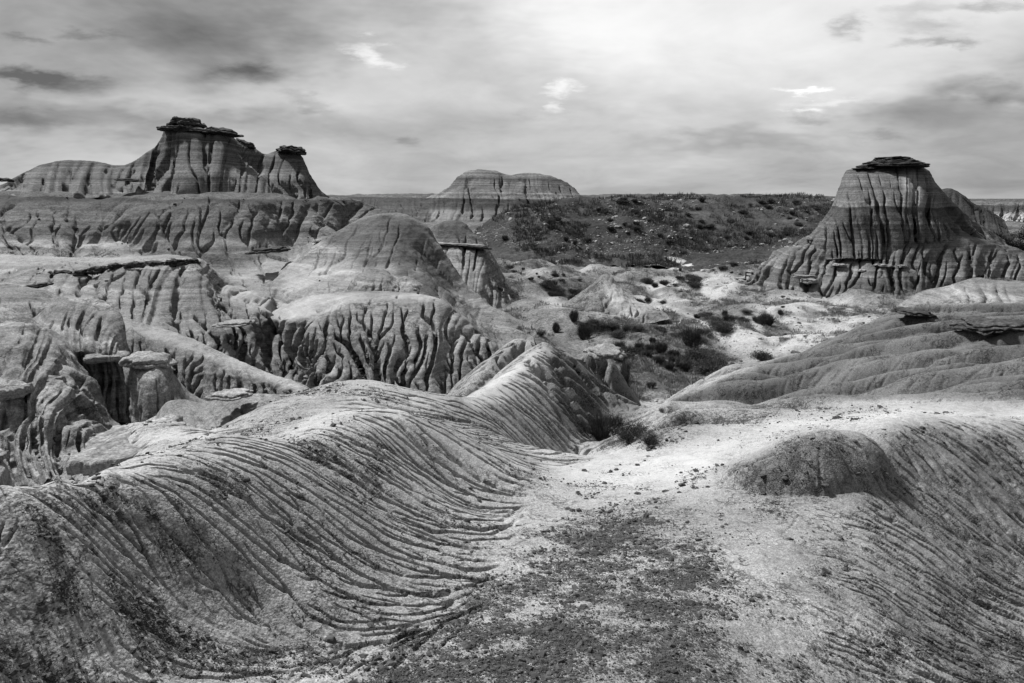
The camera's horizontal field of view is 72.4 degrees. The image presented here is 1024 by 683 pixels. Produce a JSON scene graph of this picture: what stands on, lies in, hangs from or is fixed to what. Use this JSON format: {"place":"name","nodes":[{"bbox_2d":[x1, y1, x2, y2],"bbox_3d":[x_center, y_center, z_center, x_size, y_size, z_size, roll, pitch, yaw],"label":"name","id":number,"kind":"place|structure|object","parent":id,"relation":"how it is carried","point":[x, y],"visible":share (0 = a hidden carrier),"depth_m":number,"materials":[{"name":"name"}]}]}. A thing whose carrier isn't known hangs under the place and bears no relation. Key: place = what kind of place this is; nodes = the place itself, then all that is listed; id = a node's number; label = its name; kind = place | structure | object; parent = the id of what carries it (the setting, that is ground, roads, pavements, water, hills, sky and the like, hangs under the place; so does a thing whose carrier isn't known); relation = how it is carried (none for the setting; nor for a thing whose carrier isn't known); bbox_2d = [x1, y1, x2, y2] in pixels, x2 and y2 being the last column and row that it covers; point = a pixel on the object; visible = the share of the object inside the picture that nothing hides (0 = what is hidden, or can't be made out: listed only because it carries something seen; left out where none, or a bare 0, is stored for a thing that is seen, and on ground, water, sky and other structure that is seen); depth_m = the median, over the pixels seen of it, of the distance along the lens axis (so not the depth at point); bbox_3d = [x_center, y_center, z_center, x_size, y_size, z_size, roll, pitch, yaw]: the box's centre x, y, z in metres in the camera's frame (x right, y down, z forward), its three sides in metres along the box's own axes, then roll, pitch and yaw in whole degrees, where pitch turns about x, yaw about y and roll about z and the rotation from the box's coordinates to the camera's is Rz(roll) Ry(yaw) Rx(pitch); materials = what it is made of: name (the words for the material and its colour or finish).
{"place":"outdoors","nodes":[
{"label":"outdoors","id":0,"kind":"place"},
{"bbox_2d":[0,307,120,486],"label":"spur","id":1,"kind":"structure","parent":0,"point":[54,414],"depth_m":18.46,"materials":[{"name":"stone"}]},
{"bbox_2d":[32,297,130,424],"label":"spur","id":2,"kind":"structure","parent":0,"point":[91,332],"depth_m":26.23,"materials":[{"name":"stone"}]},
{"bbox_2d":[0,254,296,380],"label":"cliff","id":3,"kind":"structure","parent":0,"point":[193,298],"depth_m":37.97,"materials":[{"name":"stone"}]},
{"bbox_2d":[25,282,53,288],"bbox_3d":[-24.670,-2.832,36.161,1.675,0.423,1.379,0,12,0],"label":"rock slab","id":4,"kind":"object","parent":3,"relation":"on","point":[41,285],"visible":0.73,"depth_m":35.86,"materials":[{"name":"grey stone"}]},
{"bbox_2d":[212,319,254,327],"bbox_3d":[-13.830,-0.908,34.716,2.084,0.325,1.684,0,12,0],"label":"rock slab","id":5,"kind":"object","parent":3,"relation":"on","point":[232,323],"visible":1,"depth_m":34.31,"materials":[{"name":"stone"}]},
{"bbox_2d":[0,116,329,199],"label":"butte","id":6,"kind":"object","parent":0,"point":[185,155],"visible":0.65,"depth_m":80.12,"materials":[{"name":"stone"}]},
{"bbox_2d":[0,191,387,290],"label":"hill","id":7,"kind":"structure","parent":0,"point":[196,226],"depth_m":66.83,"materials":[{"name":"stone"}]},
{"bbox_2d":[245,246,290,254],"bbox_3d":[-19.687,-7.387,56.635,3.798,0.653,2.747,0,12,0],"label":"rock slab","id":8,"kind":"object","parent":7,"relation":"on","point":[276,249],"visible":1,"depth_m":55.83,"materials":[{"name":"grey stone"}]},
{"bbox_2d":[271,290,502,393],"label":"cliff","id":9,"kind":"structure","parent":0,"point":[327,338],"depth_m":35.01,"materials":[{"name":"stone"}]},
{"bbox_2d":[349,196,428,216],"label":"hills","id":10,"kind":"structure","parent":0,"point":[406,205],"depth_m":391.17,"materials":[{"name":"stone"}]},
{"bbox_2d":[260,213,534,345],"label":"hill","id":11,"kind":"structure","parent":0,"point":[339,260],"depth_m":52.57,"materials":[{"name":"stone"}]},
{"bbox_2d":[346,269,423,291],"bbox_3d":[-8.051,-2.896,45.152,5.775,3.551,7.418,-2,12,-9],"label":"mound","id":12,"kind":"object","parent":11,"relation":"on","point":[376,280],"visible":0.52,"depth_m":42.96,"materials":[{"name":"stone"}]},
{"bbox_2d":[413,169,580,221],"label":"mesa","id":13,"kind":"structure","parent":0,"point":[479,195],"depth_m":290.92,"materials":[{"name":"stone"}]},
{"bbox_2d":[0,302,1023,682],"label":"ground","id":14,"kind":"structure","parent":0,"point":[250,582],"depth_m":4.61,"materials":[{"name":"soil"}]},
{"bbox_2d":[0,449,19,486],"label":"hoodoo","id":15,"kind":"object","parent":14,"relation":"on","point":[6,478],"visible":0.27,"depth_m":6.70,"materials":[{"name":"stone"}]},
{"bbox_2d":[66,414,186,476],"bbox_3d":[-3.029,0.804,5.634,0.704,0.183,1.306,0,12,0],"label":"rock shelf","id":16,"kind":"object","parent":14,"relation":"on","point":[101,451],"visible":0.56,"depth_m":5.29,"materials":[{"name":"stone"}]},
{"bbox_2d":[119,351,209,423],"bbox_3d":[-9.835,3.539,22.934,6.308,6.622,7.704,-4,12,-17],"label":"hoodoo","id":17,"kind":"object","parent":14,"relation":"on","point":[153,385],"visible":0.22,"depth_m":21.20,"materials":[{"name":"stone"}]},
{"bbox_2d":[156,394,289,429],"bbox_3d":[-6.103,2.720,15.811,3.905,3.673,7.662,-6,13,-27],"label":"mound","id":18,"kind":"object","parent":14,"relation":"on","point":[210,414],"visible":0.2,"depth_m":15.05,"materials":[{"name":"stone"}]},
{"bbox_2d":[204,388,252,401],"bbox_3d":[-5.923,1.101,14.747,0.984,0.141,0.845,0,12,0],"label":"rock slab","id":19,"kind":"object","parent":18,"relation":"on","point":[233,394],"visible":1,"depth_m":14.54,"materials":[{"name":"stone"}]},
{"bbox_2d":[325,635,335,643],"bbox_3d":[-0.769,1.275,2.981,0.052,0.048,0.041,23,41,36],"label":"stone","id":20,"kind":"object","parent":14,"relation":"on","point":[330,639],"visible":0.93,"depth_m":2.97,"materials":[{"name":"grey stone"}]},
{"bbox_2d":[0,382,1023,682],"bbox_3d":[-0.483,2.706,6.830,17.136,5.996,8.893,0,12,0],"label":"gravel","id":21,"kind":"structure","parent":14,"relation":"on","point":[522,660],"depth_m":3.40,"materials":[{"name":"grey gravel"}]},
{"bbox_2d":[582,410,624,440],"bbox_3d":[1.715,1.492,12.797,0.842,0.698,0.671,0,12,-1],"label":"shrub","id":22,"kind":"object","parent":14,"relation":"on","point":[599,423],"visible":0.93,"depth_m":12.74,"materials":[{"name":"black plant"}]},
{"bbox_2d":[606,410,625,432],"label":"shrub","id":23,"kind":"object","parent":14,"relation":"on","point":[616,422],"visible":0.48,"depth_m":13.14,"materials":[{"name":"black plant"}]},
{"bbox_2d":[604,419,649,443],"bbox_3d":[1.897,1.394,11.101,0.676,0.413,0.776,-5,12,-21],"label":"shrub","id":24,"kind":"object","parent":14,"relation":"on","point":[629,434],"visible":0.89,"depth_m":11.03,"materials":[{"name":"black plant"}]},
{"bbox_2d":[637,430,663,445],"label":"shrub","id":25,"kind":"object","parent":14,"relation":"on","point":[651,439],"visible":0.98,"depth_m":8.66,"materials":[{"name":"black plant"}]},
{"bbox_2d":[890,306,936,317],"bbox_3d":[10.676,-0.795,18.705,0.980,0.199,1.264,0,12,0],"label":"rock slab","id":26,"kind":"object","parent":14,"relation":"on","point":[914,312],"visible":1,"depth_m":18.37,"materials":[{"name":"grey stone"}]},
{"bbox_2d":[949,316,1023,335],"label":"rock slab","id":27,"kind":"object","parent":14,"relation":"on","point":[983,325],"visible":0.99,"depth_m":15.11,"materials":[{"name":"grey stone"}]},
{"bbox_2d":[0,0,1023,198],"label":"sky","id":28,"kind":"structure","parent":0,"point":[597,97],"materials":[{"name":"grey"}]},
{"bbox_2d":[474,194,833,271],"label":"hill","id":29,"kind":"structure","parent":0,"point":[770,217],"depth_m":122.73,"materials":[{"name":"grey soil"}]},
{"bbox_2d":[474,192,832,267],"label":"scrub","id":30,"kind":"object","parent":29,"relation":"on","point":[755,237],"visible":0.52,"depth_m":124.23,"materials":[{"name":"grey plant"}]},
{"bbox_2d":[477,194,833,271],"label":"rubble","id":31,"kind":"object","parent":29,"relation":"on","point":[618,226],"visible":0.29,"depth_m":121.62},
{"bbox_2d":[757,200,769,203],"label":"shrub","id":32,"kind":"object","parent":29,"relation":"on","point":[762,202],"visible":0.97,"depth_m":150.59,"materials":[{"name":"black plant"}]},
{"bbox_2d":[810,204,823,209],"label":"shrub","id":33,"kind":"object","parent":29,"relation":"on","point":[816,208],"visible":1,"depth_m":137.93,"materials":[{"name":"black plant"}]},
{"bbox_2d":[327,193,1023,201],"bbox_3d":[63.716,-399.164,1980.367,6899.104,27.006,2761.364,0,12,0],"label":"plateau","id":34,"kind":"structure","parent":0,"point":[430,194],"depth_m":856.19,"materials":[{"name":"stone"}]},
{"bbox_2d":[422,221,1023,405],"bbox_3d":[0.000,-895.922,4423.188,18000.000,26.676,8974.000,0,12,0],"label":"valley floor","id":35,"kind":"structure","parent":0,"point":[544,318],"depth_m":62.80,"materials":[{"name":"soil"}]},
{"bbox_2d":[0,283,309,422],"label":"ridge","id":36,"kind":"structure","parent":35,"relation":"on","point":[200,370],"depth_m":27.81,"materials":[{"name":"stone"}]},
{"bbox_2d":[431,220,512,310],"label":"butte","id":37,"kind":"object","parent":35,"relation":"on","point":[467,252],"visible":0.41,"depth_m":68.02,"materials":[{"name":"stone"}]},
{"bbox_2d":[536,330,546,335],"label":"shrub","id":38,"kind":"object","parent":35,"relation":"on","point":[540,333],"visible":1,"depth_m":46.42,"materials":[{"name":"black plant"}]},
{"bbox_2d":[538,281,559,287],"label":"shrub","id":39,"kind":"object","parent":35,"relation":"on","point":[548,286],"visible":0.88,"depth_m":70.11,"materials":[{"name":"black plant"}]},
{"bbox_2d":[543,278,567,285],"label":"shrub","id":40,"kind":"object","parent":35,"relation":"on","point":[551,281],"visible":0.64,"depth_m":70.67,"materials":[{"name":"black plant"}]},
{"bbox_2d":[551,321,560,332],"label":"shrub","id":41,"kind":"object","parent":35,"relation":"on","point":[556,328],"visible":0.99,"depth_m":51.03,"materials":[{"name":"black plant"}]},
{"bbox_2d":[553,288,565,295],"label":"shrub","id":42,"kind":"object","parent":35,"relation":"on","point":[557,292],"visible":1,"depth_m":68.84,"materials":[{"name":"black plant"}]},
{"bbox_2d":[567,307,581,321],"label":"shrub","id":43,"kind":"object","parent":35,"relation":"on","point":[574,316],"visible":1,"depth_m":52.43,"materials":[{"name":"black plant"}]},
{"bbox_2d":[565,318,595,339],"bbox_3d":[4.906,-0.920,49.430,2.149,1.811,1.711,3,12,14],"label":"shrub","id":44,"kind":"object","parent":35,"relation":"on","point":[583,331],"visible":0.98,"depth_m":49.15,"materials":[{"name":"black plant"}]},
{"bbox_2d":[585,316,605,323],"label":"shrub","id":45,"kind":"object","parent":35,"relation":"on","point":[592,320],"visible":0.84,"depth_m":52.56,"materials":[{"name":"black plant"}]},
{"bbox_2d":[594,322,609,330],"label":"shrub","id":46,"kind":"object","parent":35,"relation":"on","point":[599,325],"visible":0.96,"depth_m":51.69,"materials":[{"name":"black plant"}]},
{"bbox_2d":[583,343,626,360],"bbox_3d":[2.620,0.291,19.653,1.130,0.287,1.596,-3,12,-13],"label":"rock slab","id":47,"kind":"object","parent":35,"relation":"on","point":[601,352],"visible":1,"depth_m":19.33,"materials":[{"name":"stone"}]},
{"bbox_2d":[603,321,618,327],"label":"shrub","id":48,"kind":"object","parent":35,"relation":"on","point":[608,325],"visible":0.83,"depth_m":51.97,"materials":[{"name":"black plant"}]},
{"bbox_2d":[603,329,626,337],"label":"shrub","id":49,"kind":"object","parent":35,"relation":"on","point":[614,336],"visible":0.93,"depth_m":47.63,"materials":[{"name":"black plant"}]},
{"bbox_2d":[563,274,669,323],"bbox_3d":[8.280,-2.716,64.817,11.190,6.583,16.205,0,12,0],"label":"mound","id":50,"kind":"object","parent":35,"relation":"on","point":[606,293],"visible":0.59,"depth_m":61.61,"materials":[{"name":"stone"}]},
{"bbox_2d":[613,339,626,348],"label":"shrub","id":51,"kind":"object","parent":35,"relation":"on","point":[620,344],"visible":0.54,"depth_m":44.39,"materials":[{"name":"black plant"}]},
{"bbox_2d":[611,354,630,364],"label":"shrub","id":52,"kind":"object","parent":35,"relation":"on","point":[617,360],"visible":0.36,"depth_m":42.04,"materials":[{"name":"black plant"}]},
{"bbox_2d":[619,364,632,386],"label":"shrub","id":53,"kind":"object","parent":35,"relation":"on","point":[625,375],"visible":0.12,"depth_m":35.24,"materials":[{"name":"black plant"}]},
{"bbox_2d":[621,324,631,333],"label":"shrub","id":54,"kind":"object","parent":35,"relation":"on","point":[624,328],"visible":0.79,"depth_m":48.34,"materials":[{"name":"black plant"}]},
{"bbox_2d":[620,358,636,378],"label":"shrub","id":55,"kind":"object","parent":35,"relation":"on","point":[628,364],"visible":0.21,"depth_m":38.51,"materials":[{"name":"black plant"}]},
{"bbox_2d":[622,345,639,353],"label":"shrub","id":56,"kind":"object","parent":35,"relation":"on","point":[631,349],"visible":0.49,"depth_m":43.51,"materials":[{"name":"black plant"}]},
{"bbox_2d":[613,344,650,360],"bbox_3d":[7.070,0.635,42.611,2.881,1.109,2.483,2,12,10],"label":"shrub","id":57,"kind":"object","parent":35,"relation":"on","point":[635,355],"visible":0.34,"depth_m":42.22,"materials":[{"name":"black plant"}]},
{"bbox_2d":[628,325,644,332],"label":"shrub","id":58,"kind":"object","parent":35,"relation":"on","point":[636,328],"visible":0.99,"depth_m":48.40,"materials":[{"name":"black plant"}]},
{"bbox_2d":[629,340,643,348],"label":"shrub","id":59,"kind":"object","parent":35,"relation":"on","point":[639,344],"visible":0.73,"depth_m":43.91,"materials":[{"name":"black plant"}]},
{"bbox_2d":[637,279,653,283],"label":"shrub","id":60,"kind":"object","parent":35,"relation":"on","point":[648,281],"visible":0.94,"depth_m":83.62,"materials":[{"name":"black plant"}]},
{"bbox_2d":[637,349,656,356],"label":"shrub","id":61,"kind":"object","parent":35,"relation":"on","point":[648,353],"visible":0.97,"depth_m":42.06,"materials":[{"name":"black plant"}]},
{"bbox_2d":[645,344,654,350],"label":"shrub","id":62,"kind":"object","parent":35,"relation":"on","point":[649,347],"visible":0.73,"depth_m":43.00,"materials":[{"name":"black plant"}]},
{"bbox_2d":[645,379,657,387],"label":"shrub","id":63,"kind":"object","parent":35,"relation":"on","point":[653,384],"visible":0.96,"depth_m":37.23,"materials":[{"name":"black plant"}]},
{"bbox_2d":[647,336,656,342],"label":"shrub","id":64,"kind":"object","parent":35,"relation":"on","point":[651,339],"visible":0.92,"depth_m":44.90,"materials":[{"name":"black plant"}]},
{"bbox_2d":[651,355,663,362],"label":"shrub","id":65,"kind":"object","parent":35,"relation":"on","point":[659,359],"visible":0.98,"depth_m":41.28,"materials":[{"name":"black plant"}]},
{"bbox_2d":[654,326,665,333],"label":"shrub","id":66,"kind":"object","parent":35,"relation":"on","point":[662,329],"visible":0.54,"depth_m":52.12,"materials":[{"name":"black plant"}]},
{"bbox_2d":[651,337,670,352],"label":"shrub","id":67,"kind":"object","parent":35,"relation":"on","point":[661,347],"visible":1,"depth_m":42.91,"materials":[{"name":"black plant"}]},
{"bbox_2d":[658,279,670,284],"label":"shrub","id":68,"kind":"object","parent":35,"relation":"on","point":[665,282],"visible":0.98,"depth_m":83.16,"materials":[{"name":"grey plant"}]},
{"bbox_2d":[661,359,677,368],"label":"shrub","id":69,"kind":"object","parent":35,"relation":"on","point":[667,365],"visible":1,"depth_m":40.63,"materials":[{"name":"black plant"}]},
{"bbox_2d":[667,331,679,337],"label":"shrub","id":70,"kind":"object","parent":35,"relation":"on","point":[671,334],"visible":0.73,"depth_m":53.53,"materials":[{"name":"black plant"}]},
{"bbox_2d":[668,348,683,356],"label":"shrub","id":71,"kind":"object","parent":35,"relation":"on","point":[675,352],"visible":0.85,"depth_m":43.16,"materials":[{"name":"grey plant"}]},
{"bbox_2d":[673,326,685,337],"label":"shrub","id":72,"kind":"object","parent":35,"relation":"on","point":[680,332],"visible":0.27,"depth_m":53.28,"materials":[{"name":"grey plant"}]},
{"bbox_2d":[673,357,696,371],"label":"shrub","id":73,"kind":"object","parent":35,"relation":"on","point":[683,365],"visible":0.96,"depth_m":41.03,"materials":[{"name":"black plant"}]},
{"bbox_2d":[679,353,690,360],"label":"shrub","id":74,"kind":"object","parent":35,"relation":"on","point":[685,356],"visible":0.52,"depth_m":43.54,"materials":[{"name":"grey plant"}]},
{"bbox_2d":[680,319,708,349],"bbox_3d":[12.927,-0.421,50.125,2.229,2.497,2.799,3,12,13],"label":"shrub","id":75,"kind":"object","parent":35,"relation":"on","point":[692,336],"visible":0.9,"depth_m":50.16,"materials":[{"name":"black plant"}]},
{"bbox_2d":[687,281,703,287],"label":"shrub","id":76,"kind":"object","parent":35,"relation":"on","point":[694,284],"visible":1,"depth_m":81.94,"materials":[{"name":"grey plant"}]},
{"bbox_2d":[683,345,710,358],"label":"shrub","id":77,"kind":"object","parent":35,"relation":"on","point":[695,350],"visible":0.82,"depth_m":44.38,"materials":[{"name":"grey plant"}]},
{"bbox_2d":[688,277,706,282],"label":"shrub","id":78,"kind":"object","parent":35,"relation":"on","point":[696,279],"visible":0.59,"depth_m":84.08,"materials":[{"name":"black plant"}]},
{"bbox_2d":[688,354,715,370],"bbox_3d":[11.029,1.197,40.956,1.698,1.331,1.970,-8,14,-35],"label":"shrub","id":79,"kind":"object","parent":35,"relation":"on","point":[704,361],"visible":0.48,"depth_m":40.84,"materials":[{"name":"grey plant"}]},
{"bbox_2d":[689,350,715,361],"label":"shrub","id":80,"kind":"object","parent":35,"relation":"on","point":[703,354],"visible":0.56,"depth_m":43.94,"materials":[{"name":"black plant"}]},
{"bbox_2d":[698,311,713,317],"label":"shrub","id":81,"kind":"object","parent":35,"relation":"on","point":[704,314],"visible":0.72,"depth_m":60.96,"materials":[{"name":"grey plant"}]},
{"bbox_2d":[689,360,725,376],"bbox_3d":[10.973,1.529,39.853,3.163,0.852,2.519,-2,12,-12],"label":"shrub","id":82,"kind":"object","parent":35,"relation":"on","point":[704,368],"visible":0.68,"depth_m":39.66,"materials":[{"name":"grey plant"}]},
{"bbox_2d":[702,328,713,333],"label":"shrub","id":83,"kind":"object","parent":35,"relation":"on","point":[706,331],"visible":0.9,"depth_m":53.32,"materials":[{"name":"grey plant"}]},
{"bbox_2d":[698,350,726,360],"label":"shrub","id":84,"kind":"object","parent":35,"relation":"on","point":[715,356],"visible":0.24,"depth_m":44.55,"materials":[{"name":"grey plant"}]},
{"bbox_2d":[703,314,723,320],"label":"shrub","id":85,"kind":"object","parent":35,"relation":"on","point":[712,318],"visible":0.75,"depth_m":57.66,"materials":[{"name":"grey plant"}]},
{"bbox_2d":[704,344,728,358],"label":"shrub","id":86,"kind":"object","parent":35,"relation":"on","point":[714,351],"visible":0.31,"depth_m":48.47,"materials":[{"name":"grey plant"}]},
{"bbox_2d":[697,355,740,366],"bbox_3d":[12.836,1.347,42.810,3.621,1.060,2.884,3,12,12],"label":"shrub","id":87,"kind":"object","parent":35,"relation":"on","point":[721,362],"visible":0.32,"depth_m":42.89,"materials":[{"name":"grey plant"}]},
{"bbox_2d":[707,319,732,326],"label":"shrub","id":88,"kind":"object","parent":35,"relation":"on","point":[714,321],"visible":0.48,"depth_m":55.59,"materials":[{"name":"black plant"}]},
{"bbox_2d":[705,320,735,333],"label":"shrub","id":89,"kind":"object","parent":35,"relation":"on","point":[725,327],"visible":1,"depth_m":53.37,"materials":[{"name":"grey plant"}]},
{"bbox_2d":[717,313,737,321],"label":"shrub","id":90,"kind":"object","parent":35,"relation":"on","point":[730,318],"visible":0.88,"depth_m":57.14,"materials":[{"name":"grey plant"}]},
{"bbox_2d":[739,308,760,313],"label":"shrub","id":91,"kind":"object","parent":35,"relation":"on","point":[746,311],"visible":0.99,"depth_m":60.12,"materials":[{"name":"grey plant"}]},
{"bbox_2d":[494,255,1013,401],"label":"grass","id":92,"kind":"structure","parent":35,"relation":"on","point":[674,382],"depth_m":56.50,"materials":[{"name":"grey plant"}]},
{"bbox_2d":[751,315,758,321],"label":"shrub","id":93,"kind":"object","parent":35,"relation":"on","point":[755,319],"visible":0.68,"depth_m":58.64,"materials":[{"name":"grey plant"}]},
{"bbox_2d":[500,257,1020,401],"bbox_3d":[38.910,-4.741,68.894,88.998,4.231,83.506,0,12,0],"label":"rubble","id":94,"kind":"object","parent":35,"relation":"on","point":[783,334],"visible":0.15,"depth_m":56.64,"materials":[{"name":"stone"}]},
{"bbox_2d":[748,348,774,360],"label":"shrub","id":95,"kind":"object","parent":35,"relation":"on","point":[764,356],"visible":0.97,"depth_m":44.78,"materials":[{"name":"grey plant"}]},
{"bbox_2d":[757,309,782,325],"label":"shrub","id":96,"kind":"object","parent":35,"relation":"on","point":[766,319],"visible":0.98,"depth_m":57.34,"materials":[{"name":"black plant"}]},
{"bbox_2d":[744,156,1023,298],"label":"butte","id":97,"kind":"object","parent":35,"relation":"on","point":[906,223],"visible":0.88,"depth_m":75.05,"materials":[{"name":"stone"}]},
{"bbox_2d":[897,278,1023,306],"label":"mound","id":98,"kind":"object","parent":35,"relation":"on","point":[975,290],"visible":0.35,"depth_m":41.96,"materials":[{"name":"stone"}]},
{"bbox_2d":[992,230,1006,237],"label":"shrub","id":99,"kind":"object","parent":35,"relation":"on","point":[999,234],"visible":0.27,"depth_m":98.28,"materials":[{"name":"grey plant"}]},
{"bbox_2d":[1002,231,1017,245],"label":"shrub","id":100,"kind":"object","parent":35,"relation":"on","point":[1008,240],"visible":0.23,"depth_m":98.16,"materials":[{"name":"grey plant"}]},
{"bbox_2d":[1005,222,1023,239],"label":"shrub","id":101,"kind":"object","parent":35,"relation":"on","point":[1020,235],"visible":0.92,"depth_m":99.17,"materials":[{"name":"grey plant"}]},
{"bbox_2d":[1008,237,1023,249],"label":"shrub","id":102,"kind":"object","parent":35,"relation":"on","point":[1020,244],"visible":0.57,"depth_m":98.54,"materials":[{"name":"grey plant"}]},
{"bbox_2d":[942,188,1016,244],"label":"hill","id":103,"kind":"structure","parent":0,"point":[987,218],"depth_m":134.03,"materials":[{"name":"grey stone"}]},
{"bbox_2d":[971,201,1023,221],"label":"hills","id":104,"kind":"structure","parent":0,"point":[1009,210],"depth_m":274.13,"materials":[{"name":"stone"}]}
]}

